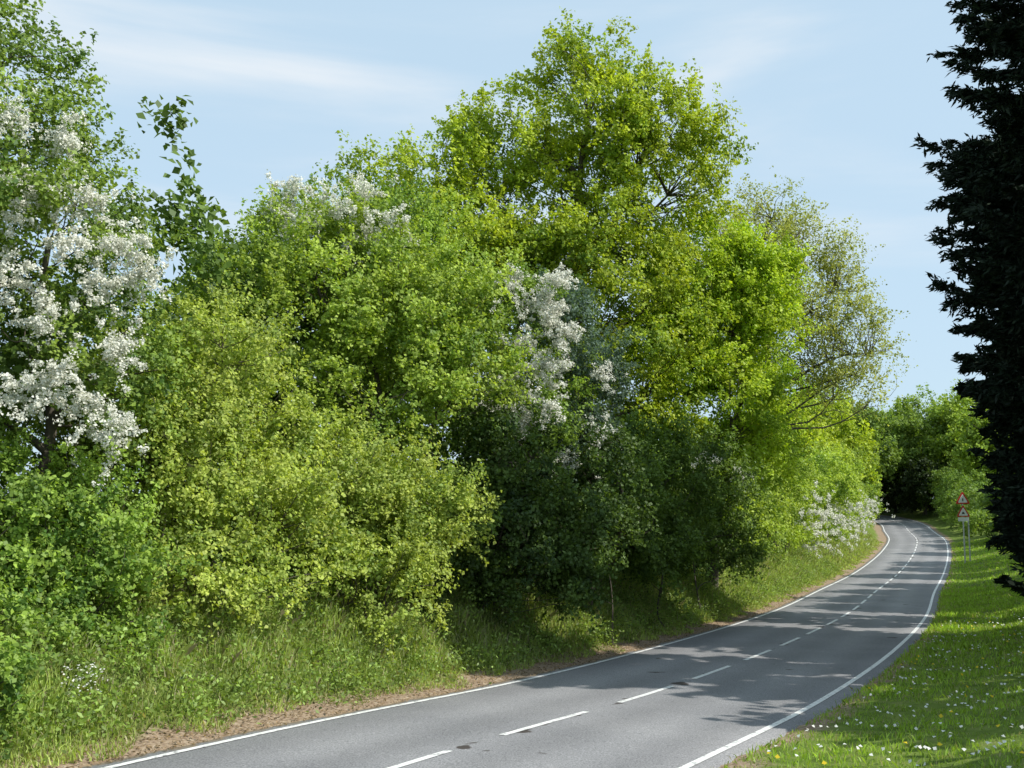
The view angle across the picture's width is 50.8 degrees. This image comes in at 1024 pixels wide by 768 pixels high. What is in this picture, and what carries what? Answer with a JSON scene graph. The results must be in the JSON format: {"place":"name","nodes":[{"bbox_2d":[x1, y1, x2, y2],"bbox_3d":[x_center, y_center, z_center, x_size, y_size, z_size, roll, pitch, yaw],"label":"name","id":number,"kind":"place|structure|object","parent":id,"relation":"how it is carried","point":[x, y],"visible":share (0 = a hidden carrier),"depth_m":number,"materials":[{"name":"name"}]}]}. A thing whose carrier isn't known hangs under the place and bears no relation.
{"place":"outdoors","nodes":[
{"label":"outdoors","id":0,"kind":"place"},
{"bbox_2d":[0,0,1021,492],"label":"sky","id":1,"kind":"structure","parent":0,"point":[834,95],"materials":[{"name":"blue"}]},
{"bbox_2d":[0,497,1023,767],"bbox_3d":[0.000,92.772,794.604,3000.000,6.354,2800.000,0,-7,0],"label":"ground","id":2,"kind":"structure","parent":0,"point":[930,519],"depth_m":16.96,"materials":[{"name":"green plant"}]},
{"bbox_2d":[0,630,50,759],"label":"hazel shrub","id":3,"kind":"object","parent":2,"relation":"on","point":[15,659],"visible":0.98,"depth_m":12.83,"materials":[{"name":"green plant"}]},
{"bbox_2d":[51,662,107,696],"bbox_3d":[-5.715,3.886,14.193,0.794,0.369,0.700,-1,-7,9],"label":"cow parsley","id":4,"kind":"object","parent":2,"relation":"on","point":[83,677],"visible":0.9,"depth_m":14.24,"materials":[{"name":"white plant"}]},
{"bbox_2d":[0,0,207,527],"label":"hawthorn tree","id":5,"kind":"object","parent":2,"relation":"on","point":[46,388],"visible":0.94,"depth_m":17.57,"materials":[{"name":"white plant"}]},
{"bbox_2d":[0,395,208,684],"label":"hazel shrub","id":6,"kind":"object","parent":2,"relation":"on","point":[43,501],"visible":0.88,"depth_m":16.14,"materials":[{"name":"green plant"}]},
{"bbox_2d":[29,273,390,645],"bbox_3d":[-5.753,1.125,19.717,6.234,6.750,5.238,-5,-8,38],"label":"field maple shrub","id":7,"kind":"object","parent":2,"relation":"on","point":[202,500],"visible":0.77,"depth_m":19.06,"materials":[{"name":"green plant"}]},
{"bbox_2d":[0,490,576,615],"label":"bramble bush","id":8,"kind":"object","parent":2,"relation":"on","point":[53,568],"visible":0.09,"depth_m":18.59,"materials":[{"name":"green plant"}]},
{"bbox_2d":[81,174,541,586],"bbox_3d":[-4.925,0.009,26.852,11.330,10.640,7.442,0,-7,0],"label":"field maple tree","id":9,"kind":"object","parent":2,"relation":"on","point":[439,349],"visible":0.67,"depth_m":25.79,"materials":[{"name":"green plant"}]},
{"bbox_2d":[0,94,625,537],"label":"thicket","id":10,"kind":"object","parent":2,"relation":"on","point":[176,226],"visible":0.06,"depth_m":23.88,"materials":[{"name":"green plant"}]},
{"bbox_2d":[162,159,464,572],"bbox_3d":[-5.408,-0.309,29.215,8.091,11.745,6.013,-2,-7,20],"label":"hawthorn tree","id":11,"kind":"object","parent":2,"relation":"on","point":[399,205],"visible":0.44,"depth_m":28.32,"materials":[{"name":"green plant"}]},
{"bbox_2d":[212,384,504,661],"bbox_3d":[-3.032,2.643,21.958,6.290,5.309,4.862,2,-7,-19],"label":"field maple shrub","id":12,"kind":"object","parent":2,"relation":"on","point":[384,484],"visible":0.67,"depth_m":21.55,"materials":[{"name":"green plant"}]},
{"bbox_2d":[250,126,539,399],"bbox_3d":[-4.726,-1.345,39.021,11.468,16.299,8.565,0,-7,0],"label":"tree","id":13,"kind":"object","parent":2,"relation":"on","point":[406,173],"visible":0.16,"depth_m":38.36,"materials":[{"name":"green plant"}]},
{"bbox_2d":[3,587,821,767],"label":"leaf litter","id":14,"kind":"object","parent":2,"relation":"on","point":[178,743],"visible":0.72,"depth_m":17.37,"materials":[{"name":"brown plant"}]},
{"bbox_2d":[0,546,845,767],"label":"nettle patch","id":15,"kind":"object","parent":2,"relation":"on","point":[239,683],"visible":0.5,"depth_m":18.07,"materials":[{"name":"green plant"}]},
{"bbox_2d":[0,526,882,767],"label":"verge grass","id":16,"kind":"structure","parent":2,"relation":"on","point":[856,555],"depth_m":19.17,"materials":[{"name":"green plant"}]},
{"bbox_2d":[450,246,600,583],"bbox_3d":[0.174,0.991,28.673,4.670,9.512,4.892,0,-7,0],"label":"hawthorn tree","id":17,"kind":"object","parent":2,"relation":"on","point":[524,298],"visible":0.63,"depth_m":27.99,"materials":[{"name":"white plant"}]},
{"bbox_2d":[360,505,737,607],"bbox_3d":[2.752,5.559,36.178,4.899,3.381,28.956,-3,-7,23],"label":"bramble bush","id":18,"kind":"object","parent":2,"relation":"on","point":[465,556],"visible":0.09,"depth_m":24.49,"materials":[{"name":"green plant"}]},
{"bbox_2d":[435,386,665,644],"bbox_3d":[0.835,3.417,27.361,4.408,6.630,8.040,-3,-7,27],"label":"elder shrub","id":19,"kind":"object","parent":2,"relation":"on","point":[529,508],"visible":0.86,"depth_m":25.88,"materials":[{"name":"green plant"}]},
{"bbox_2d":[499,264,646,616],"bbox_3d":[1.833,1.546,29.831,3.857,9.804,4.114,-4,-8,31],"label":"whitebeam tree","id":20,"kind":"object","parent":2,"relation":"on","point":[608,367],"visible":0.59,"depth_m":29.77,"materials":[{"name":"green plant"}]},
{"bbox_2d":[412,6,758,447],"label":"oak tree","id":21,"kind":"object","parent":2,"relation":"on","point":[629,118],"visible":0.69,"depth_m":40.47,"materials":[{"name":"green plant"}]},
{"bbox_2d":[530,403,792,513],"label":"thicket","id":22,"kind":"object","parent":2,"relation":"on","point":[667,440],"depth_m":63.91,"materials":[{"name":"green plant"}]},
{"bbox_2d":[552,405,785,626],"bbox_3d":[5.288,4.388,35.962,5.449,7.299,12.401,-5,-8,36],"label":"hawthorn shrub","id":23,"kind":"object","parent":2,"relation":"on","point":[681,535],"visible":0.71,"depth_m":34.70,"materials":[{"name":"green plant"}]},
{"bbox_2d":[586,186,827,588],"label":"field maple tree","id":24,"kind":"object","parent":2,"relation":"on","point":[741,271],"visible":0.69,"depth_m":42.76,"materials":[{"name":"green plant"}]},
{"bbox_2d":[671,434,830,563],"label":"hedgerow","id":25,"kind":"object","parent":2,"relation":"on","point":[782,510],"visible":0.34,"depth_m":60.58,"materials":[{"name":"green plant"}]},
{"bbox_2d":[687,166,917,553],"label":"ash tree","id":26,"kind":"object","parent":2,"relation":"on","point":[834,331],"visible":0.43,"depth_m":67.16,"materials":[{"name":"green plant"}]},
{"bbox_2d":[742,393,866,524],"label":"woodland tree","id":27,"kind":"object","parent":2,"relation":"on","point":[819,438],"visible":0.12,"depth_m":107.55,"materials":[{"name":"green plant"}]},
{"bbox_2d":[785,388,872,458],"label":"woodland tree","id":28,"kind":"object","parent":2,"relation":"on","point":[840,416],"visible":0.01,"depth_m":141.70,"materials":[{"name":"green plant"}]},
{"bbox_2d":[764,440,894,558],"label":"hedgerow","id":29,"kind":"object","parent":2,"relation":"on","point":[847,495],"visible":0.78,"depth_m":83.31,"materials":[{"name":"green plant"}]},
{"bbox_2d":[785,373,890,483],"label":"woodland tree","id":30,"kind":"object","parent":2,"relation":"on","point":[848,440],"visible":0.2,"depth_m":121.96,"materials":[{"name":"green plant"}]},
{"bbox_2d":[835,395,903,477],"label":"woodland tree","id":31,"kind":"object","parent":2,"relation":"on","point":[888,452],"visible":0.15,"depth_m":157.76,"materials":[{"name":"green plant"}]},
{"bbox_2d":[853,405,891,474],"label":"woodland tree","id":32,"kind":"object","parent":2,"relation":"on","point":[879,457],"depth_m":169.87,"materials":[{"name":"green plant"}]},
{"bbox_2d":[859,464,887,515],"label":"hedgerow","id":33,"kind":"object","parent":2,"relation":"on","point":[868,467],"depth_m":129.77,"materials":[{"name":"green plant"}]},
{"bbox_2d":[767,614,1023,767],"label":"daisies","id":34,"kind":"object","parent":2,"relation":"on","point":[935,748],"visible":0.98,"depth_m":15.82,"materials":[{"name":"white plant"}]},
{"bbox_2d":[767,621,1023,764],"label":"dandelions","id":35,"kind":"object","parent":2,"relation":"on","point":[939,743],"visible":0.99,"depth_m":16.31,"materials":[{"name":"yellow plant"}]},
{"bbox_2d":[876,408,927,512],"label":"woodland tree","id":36,"kind":"object","parent":2,"relation":"on","point":[888,417],"visible":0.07,"depth_m":181.54,"materials":[{"name":"green plant"}]},
{"bbox_2d":[869,395,957,514],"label":"woodland tree","id":37,"kind":"object","parent":2,"relation":"on","point":[905,427],"visible":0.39,"depth_m":169.70,"materials":[{"name":"green plant"}]},
{"bbox_2d":[878,455,948,516],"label":"hedgerow","id":38,"kind":"object","parent":2,"relation":"on","point":[906,491],"visible":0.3,"depth_m":165.68,"materials":[{"name":"green plant"}]},
{"bbox_2d":[880,382,957,488],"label":"woodland tree","id":39,"kind":"object","parent":2,"relation":"on","point":[901,407],"visible":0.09,"depth_m":185.21,"materials":[{"name":"green plant"}]},
{"bbox_2d":[918,379,990,480],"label":"woodland tree","id":40,"kind":"object","parent":2,"relation":"on","point":[951,412],"visible":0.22,"depth_m":166.56,"materials":[{"name":"green plant"}]},
{"bbox_2d":[915,461,1002,537],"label":"hedgerow","id":41,"kind":"object","parent":2,"relation":"on","point":[948,489],"visible":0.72,"depth_m":130.43,"materials":[{"name":"green plant"}]},
{"bbox_2d":[956,492,969,562],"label":"traffic sign","id":42,"kind":"object","parent":2,"relation":"on","point":[963,515],"visible":0.97,"depth_m":84.31,"materials":[{"name":"white metal"}]},
{"bbox_2d":[910,0,1023,576],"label":"cypress tree","id":43,"kind":"object","parent":2,"relation":"on","point":[986,174],"visible":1,"depth_m":30.77,"materials":[{"name":"green plant"}]},
{"bbox_2d":[968,521,970,560],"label":"marker post","id":44,"kind":"object","parent":2,"relation":"on","point":[969,542],"visible":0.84,"depth_m":84.69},
{"bbox_2d":[947,409,1011,488],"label":"woodland tree","id":45,"kind":"object","parent":2,"relation":"on","point":[972,425],"visible":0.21,"depth_m":148.86,"materials":[{"name":"green plant"}]},
{"bbox_2d":[952,130,1023,596],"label":"cypress tree","id":46,"kind":"object","parent":2,"relation":"on","point":[997,479],"visible":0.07,"depth_m":38.72,"materials":[{"name":"green plant"}]},
{"bbox_2d":[81,515,951,767],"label":"road","id":47,"kind":"structure","parent":0,"point":[686,719],"depth_m":18.57,"materials":[{"name":"grey asphalt"}]},
{"bbox_2d":[102,515,948,767],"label":"road markings","id":48,"kind":"object","parent":47,"relation":"on","point":[726,747],"visible":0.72,"depth_m":18.72,"materials":[{"name":"paint"}]},
{"bbox_2d":[940,391,971,415],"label":"woodland tree","id":49,"kind":"object","parent":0,"point":[959,404],"depth_m":190.13,"materials":[{"name":"green plant"}]}
]}

